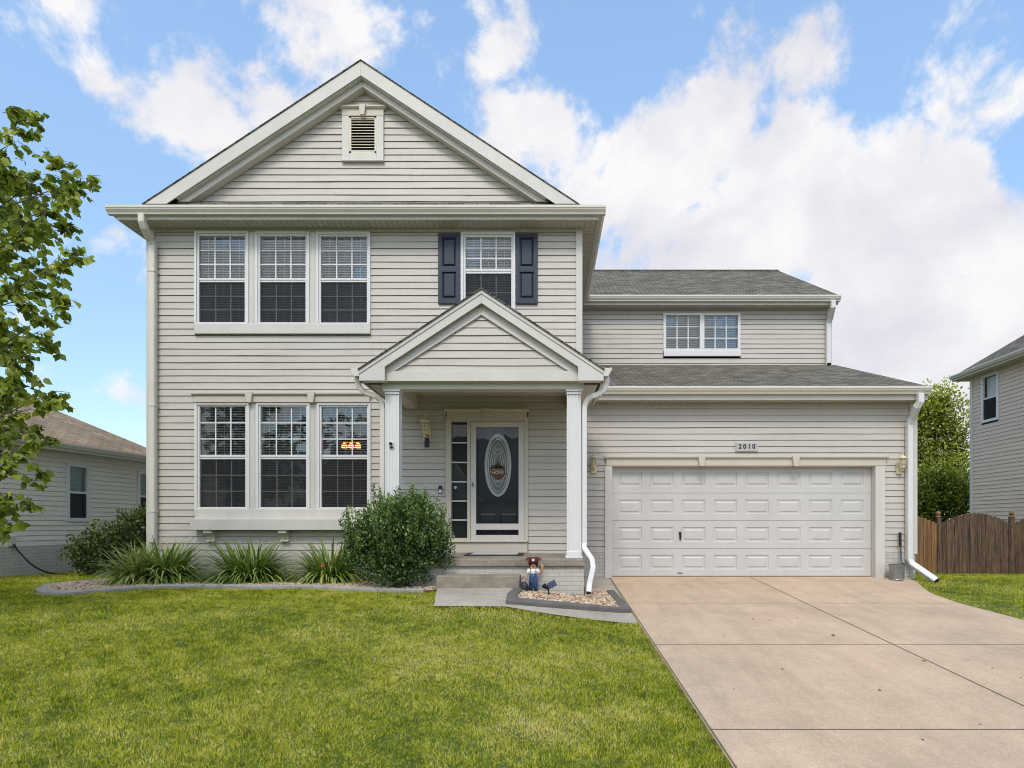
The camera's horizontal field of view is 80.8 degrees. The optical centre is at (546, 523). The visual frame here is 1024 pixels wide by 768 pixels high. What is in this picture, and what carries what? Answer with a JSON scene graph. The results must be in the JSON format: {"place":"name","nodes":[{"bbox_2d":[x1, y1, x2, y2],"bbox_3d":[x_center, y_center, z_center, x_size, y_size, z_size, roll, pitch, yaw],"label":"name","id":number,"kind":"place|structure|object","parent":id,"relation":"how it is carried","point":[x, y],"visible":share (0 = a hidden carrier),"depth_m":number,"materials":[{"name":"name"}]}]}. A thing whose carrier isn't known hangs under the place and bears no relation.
{"place":"outdoors","nodes":[
{"label":"outdoors","id":0,"kind":"place"},
{"bbox_2d":[0,570,1023,767],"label":"ground","id":1,"kind":"structure","parent":0,"point":[350,735],"depth_m":4.98,"materials":[{"name":"green plant"}]},
{"bbox_2d":[0,105,101,546],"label":"leafy tree","id":2,"kind":"object","parent":1,"relation":"on","point":[66,195],"visible":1,"depth_m":6.44,"materials":[{"name":"green plant"}]},
{"bbox_2d":[0,394,145,576],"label":"neighbour house","id":3,"kind":"structure","parent":1,"relation":"on","point":[99,474],"depth_m":12.71,"materials":[{"name":"grey plastic"}]},
{"bbox_2d":[13,544,66,574],"bbox_3d":[-9.856,0.707,11.694,0.816,0.630,0.299,0,0,-42],"label":"garden hose","id":4,"kind":"object","parent":3,"relation":"hanging from","point":[23,556],"visible":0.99,"depth_m":11.50,"materials":[{"name":"black plastic"}]},
{"bbox_2d":[65,462,89,521],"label":"window","id":5,"kind":"structure","parent":3,"relation":"in","point":[77,506],"depth_m":12.91,"materials":[{"name":"white plastic"}]},
{"bbox_2d":[137,470,145,519],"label":"window","id":6,"kind":"structure","parent":3,"relation":"in","point":[141,479],"depth_m":14.64,"materials":[{"name":"white plastic"}]},
{"bbox_2d":[56,502,145,575],"bbox_3d":[-8.378,0.340,11.901,2.153,1.624,1.599,0,0,0],"label":"spreading shrub","id":7,"kind":"object","parent":1,"relation":"on","point":[125,535],"visible":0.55,"depth_m":11.62,"materials":[{"name":"green plant"}]},
{"bbox_2d":[36,578,425,596],"bbox_3d":[-4.900,1.020,8.559,6.092,0.200,2.084,0,0,20],"label":"bed edging","id":8,"kind":"object","parent":1,"relation":"on","point":[43,590],"visible":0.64,"depth_m":8.75,"materials":[{"name":"concrete"}]},
{"bbox_2d":[434,588,511,605],"bbox_3d":[-0.965,0.967,7.950,1.210,0.083,1.340,0,0,0],"label":"walkway landing","id":9,"kind":"object","parent":1,"relation":"on","point":[471,596],"visible":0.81,"depth_m":7.84,"materials":[{"name":"concrete"}]},
{"bbox_2d":[105,59,938,595],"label":"house","id":10,"kind":"structure","parent":1,"relation":"on","point":[383,259],"depth_m":10.59,"materials":[{"name":"white plastic"}]},
{"bbox_2d":[194,231,248,322],"bbox_3d":[-5.727,-4.328,10.623,0.960,1.637,0.141,0,0,0],"label":"window","id":11,"kind":"structure","parent":10,"relation":"in","point":[216,300],"depth_m":10.60,"materials":[{"name":"white plastic"}]},
{"bbox_2d":[194,403,249,508],"bbox_3d":[-5.715,-1.184,10.625,0.972,1.873,0.145,0,0,0],"label":"window","id":12,"kind":"structure","parent":10,"relation":"in","point":[221,480],"depth_m":10.60,"materials":[{"name":"white plastic"}]},
{"bbox_2d":[255,231,309,322],"bbox_3d":[-4.652,-4.325,10.623,0.954,1.631,0.141,0,0,0],"label":"window","id":13,"kind":"structure","parent":10,"relation":"in","point":[277,300],"depth_m":10.60,"materials":[{"name":"white plastic"}]},
{"bbox_2d":[256,403,309,508],"bbox_3d":[-4.643,-1.184,10.625,0.948,1.873,0.145,0,0,0],"label":"window","id":14,"kind":"structure","parent":10,"relation":"in","point":[282,480],"depth_m":10.60,"materials":[{"name":"white plastic"}]},
{"bbox_2d":[316,231,370,323],"bbox_3d":[-3.580,-4.322,10.623,0.954,1.625,0.141,0,0,0],"label":"window","id":15,"kind":"structure","parent":10,"relation":"in","point":[338,300],"depth_m":10.60,"materials":[{"name":"white plastic"}]},
{"bbox_2d":[317,403,370,508],"bbox_3d":[-3.572,-1.184,10.625,0.948,1.873,0.145,0,0,0],"label":"window","id":16,"kind":"structure","parent":10,"relation":"in","point":[343,480],"depth_m":10.60,"materials":[{"name":"white plastic"}]},
{"bbox_2d":[341,408,360,447],"bbox_3d":[-3.874,-1.947,11.900,0.390,0.900,0.120,0,0,0],"label":"chandelier","id":17,"kind":"object","parent":10,"relation":"hanging from","point":[351,440],"visible":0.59,"depth_m":11.88,"materials":[{"name":"gold metal"}]},
{"bbox_2d":[389,442,393,447],"bbox_3d":[-2.325,-1.177,8.966,0.065,0.095,0.065,0,0,0],"label":"security camera","id":18,"kind":"object","parent":10,"relation":"attached to","point":[391,444],"visible":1,"depth_m":8.98,"materials":[{"name":"white plastic"}]},
{"bbox_2d":[420,413,430,440],"bbox_3d":[-2.108,-1.674,10.458,0.195,0.486,0.231,0,0,0],"label":"wall lantern","id":19,"kind":"object","parent":10,"relation":"attached to","point":[426,430],"depth_m":10.43,"materials":[{"name":"gold metal"}]},
{"bbox_2d":[424,435,429,446],"bbox_3d":[-2.084,-1.431,10.450,0.085,0.215,0.040,0,0,0],"label":"hanging sleeve","id":20,"kind":"object","parent":19,"relation":"hanging from","point":[426,442],"visible":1,"depth_m":10.43,"materials":[{"name":"black plastic"}]},
{"bbox_2d":[438,486,441,493],"bbox_3d":[-1.873,-0.595,10.565,0.064,0.140,0.028,0,0,0],"label":"doorbell","id":21,"kind":"object","parent":10,"relation":"attached to","point":[439,489],"visible":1,"depth_m":10.55,"materials":[{"name":"black plastic"}]},
{"bbox_2d":[461,231,514,308],"bbox_3d":[-1.034,-4.264,10.623,0.960,1.743,0.141,0,0,0],"label":"window","id":22,"kind":"structure","parent":10,"relation":"in","point":[500,283],"depth_m":10.60,"materials":[{"name":"white plastic"}]},
{"bbox_2d":[463,553,523,555],"bbox_3d":[-0.864,0.514,10.070,0.960,0.018,0.780,0,0,0],"label":"doormat","id":23,"kind":"object","parent":10,"relation":"on","point":[494,554],"visible":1,"depth_m":9.78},
{"bbox_2d":[471,422,523,539],"bbox_3d":[-0.869,-0.739,10.551,0.942,2.091,0.082,0,0,0],"label":"storm door","id":24,"kind":"structure","parent":10,"relation":"in","point":[474,526],"depth_m":10.56,"materials":[{"name":"white glass"}]},
{"bbox_2d":[476,427,518,534],"bbox_3d":[-0.869,-0.739,10.675,0.948,2.091,0.070,0,0,0],"label":"front door","id":25,"kind":"structure","parent":10,"relation":"in","point":[497,500],"depth_m":10.67,"materials":[{"name":"paint"}]},
{"bbox_2d":[490,462,504,478],"bbox_3d":[-0.866,-0.941,10.624,0.276,0.309,0.079,0,0,0],"label":"door sign","id":26,"kind":"object","parent":25,"relation":"attached to","point":[497,471],"visible":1,"depth_m":10.63,"materials":[{"name":"orange wood"}]},
{"bbox_2d":[590,452,597,472],"bbox_3d":[0.881,-1.131,11.123,0.156,0.398,0.201,0,0,0],"label":"wall lantern","id":27,"kind":"object","parent":10,"relation":"attached to","point":[594,465],"depth_m":11.10,"materials":[{"name":"gold metal"}]},
{"bbox_2d":[663,313,740,356],"bbox_3d":[3.746,-4.551,14.526,1.869,1.047,0.188,0,0,0],"label":"window","id":28,"kind":"structure","parent":10,"relation":"in","point":[700,351],"depth_m":14.50,"materials":[{"name":"white plastic"}]},
{"bbox_2d":[612,467,870,576],"bbox_3d":[3.681,-0.035,11.348,4.904,2.120,0.115,0,0,0],"label":"garage door","id":29,"kind":"structure","parent":10,"relation":"in","point":[667,521],"depth_m":11.35,"materials":[{"name":"paint"}]},
{"bbox_2d":[735,442,757,451],"bbox_3d":[3.737,-1.427,11.209,0.424,0.184,0.038,0,0,0],"label":"house number","id":30,"kind":"object","parent":10,"relation":"attached to","point":[746,446],"visible":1,"depth_m":11.20,"materials":[{"name":"plastic"}]},
{"bbox_2d":[896,453,906,473],"bbox_3d":[6.588,-1.119,11.123,0.156,0.398,0.201,0,0,0],"label":"wall lantern","id":31,"kind":"object","parent":10,"relation":"attached to","point":[900,467],"depth_m":11.15,"materials":[{"name":"gold metal"}]},
{"bbox_2d":[506,586,631,613],"bbox_3d":[0.279,1.131,8.506,2.372,0.444,1.289,0,0,-26],"label":"gravel bed edging","id":32,"kind":"object","parent":1,"relation":"on","point":[512,598],"visible":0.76,"depth_m":7.84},
{"bbox_2d":[506,577,637,623],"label":"walkway","id":33,"kind":"structure","parent":1,"relation":"on","point":[604,584],"depth_m":7.72,"materials":[{"name":"concrete"}]},
{"bbox_2d":[917,375,969,491],"bbox_3d":[15.494,-2.175,23.928,3.654,7.484,3.498,0,0,-35],"label":"tree","id":34,"kind":"object","parent":1,"relation":"on","point":[934,414],"visible":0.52,"depth_m":23.58,"materials":[{"name":"green plant"}]},
{"bbox_2d":[917,443,969,522],"bbox_3d":[14.266,-0.695,22.028,4.363,4.507,2.729,0,0,0],"label":"tree","id":35,"kind":"object","parent":1,"relation":"on","point":[945,492],"visible":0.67,"depth_m":21.57,"materials":[{"name":"green plant"}]},
{"bbox_2d":[915,511,1023,573],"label":"wooden fence","id":36,"kind":"object","parent":1,"relation":"on","point":[974,543],"visible":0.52,"depth_m":15.29,"materials":[{"name":"brown wood"}]},
{"bbox_2d":[949,335,1023,522],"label":"neighbour house","id":37,"kind":"structure","parent":1,"relation":"on","point":[995,379],"depth_m":17.15,"materials":[{"name":"grey plastic"}]},
{"bbox_2d":[981,370,998,423],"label":"window","id":38,"kind":"structure","parent":37,"relation":"in","point":[989,405],"depth_m":17.54,"materials":[{"name":"white plastic"}]},
{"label":"planting bed","id":39,"kind":"structure","parent":1,"relation":"on","visible":0},
{"bbox_2d":[74,537,191,587],"bbox_3d":[-6.510,0.609,9.520,1.612,0.753,1.565,0,0,0],"label":"daylily clump","id":40,"kind":"object","parent":39,"relation":"on","point":[132,576],"visible":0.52,"depth_m":9.28,"materials":[{"name":"green plant"}]},
{"bbox_2d":[91,533,215,585],"bbox_3d":[-6.238,0.572,9.750,1.948,0.837,1.918,0,0,0],"label":"daylily clump","id":41,"kind":"object","parent":39,"relation":"on","point":[177,566],"visible":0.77,"depth_m":9.50,"materials":[{"name":"green plant"}]},
{"bbox_2d":[42,577,435,590],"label":"bed gravel","id":42,"kind":"structure","parent":39,"relation":"on","point":[74,585],"depth_m":9.09,"materials":[{"name":"grey gravel"}]},
{"bbox_2d":[182,533,307,586],"bbox_3d":[-4.856,0.571,9.764,1.917,0.840,1.895,0,0,0],"label":"daylily clump","id":43,"kind":"object","parent":39,"relation":"on","point":[238,569],"visible":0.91,"depth_m":9.55,"materials":[{"name":"green plant"}]},
{"bbox_2d":[274,535,372,584],"bbox_3d":[-3.491,0.563,9.788,1.904,0.853,1.782,0,0,0],"label":"daylily clump","id":44,"kind":"object","parent":39,"relation":"on","point":[333,569],"visible":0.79,"depth_m":9.58,"materials":[{"name":"green plant"}]},
{"bbox_2d":[338,481,455,587],"bbox_3d":[-2.201,0.242,8.858,1.584,1.701,1.420,0,0,-33],"label":"round shrub","id":45,"kind":"object","parent":39,"relation":"on","point":[412,520],"visible":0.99,"depth_m":8.64,"materials":[{"name":"green plant"}]},
{"bbox_2d":[0,0,1023,515],"label":"sky","id":46,"kind":"structure","parent":0,"point":[869,153],"materials":[{"name":"blue"}]},
{"bbox_2d":[610,577,1023,767],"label":"driveway","id":47,"kind":"structure","parent":0,"point":[819,700],"depth_m":5.77,"materials":[{"name":"concrete"}]},
{"bbox_2d":[888,563,904,579],"bbox_3d":[6.398,0.875,10.980,0.254,0.310,0.254,0,0,39],"label":"metal bin","id":48,"kind":"object","parent":47,"relation":"on","point":[896,571],"visible":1,"depth_m":10.89,"materials":[{"name":"metal"}]},
{"bbox_2d":[898,532,904,578],"bbox_3d":[6.580,0.600,11.140,0.060,0.862,0.121,0,0,0],"label":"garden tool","id":49,"kind":"object","parent":47,"relation":"on","point":[900,538],"visible":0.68,"depth_m":11.14,"materials":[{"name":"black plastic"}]},
{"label":"gravel bed","id":50,"kind":"structure","parent":0,"visible":0},
{"bbox_2d":[518,587,619,606],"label":"river stones","id":51,"kind":"object","parent":50,"relation":"on","point":[597,597],"visible":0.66,"depth_m":8.49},
{"bbox_2d":[520,577,531,590],"bbox_3d":[-0.295,0.874,8.520,0.178,0.216,0.109,0,0,0],"label":"watering can","id":52,"kind":"object","parent":51,"relation":"on","point":[524,586],"visible":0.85,"depth_m":8.48,"materials":[{"name":"metal"}]},
{"bbox_2d":[525,557,543,590],"bbox_3d":[-0.176,0.744,8.672,0.271,0.510,0.165,0,0,0],"label":"garden figurine","id":53,"kind":"object","parent":51,"relation":"on","point":[533,570],"visible":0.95,"depth_m":8.62,"materials":[{"name":"paint"}]},
{"bbox_2d":[542,580,556,593],"bbox_3d":[0.039,0.941,8.485,0.216,0.280,0.078,0,0,0],"label":"solar light","id":54,"kind":"object","parent":51,"relation":"on","point":[550,585],"visible":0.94,"depth_m":8.48,"materials":[{"name":"black plastic"}]}
]}

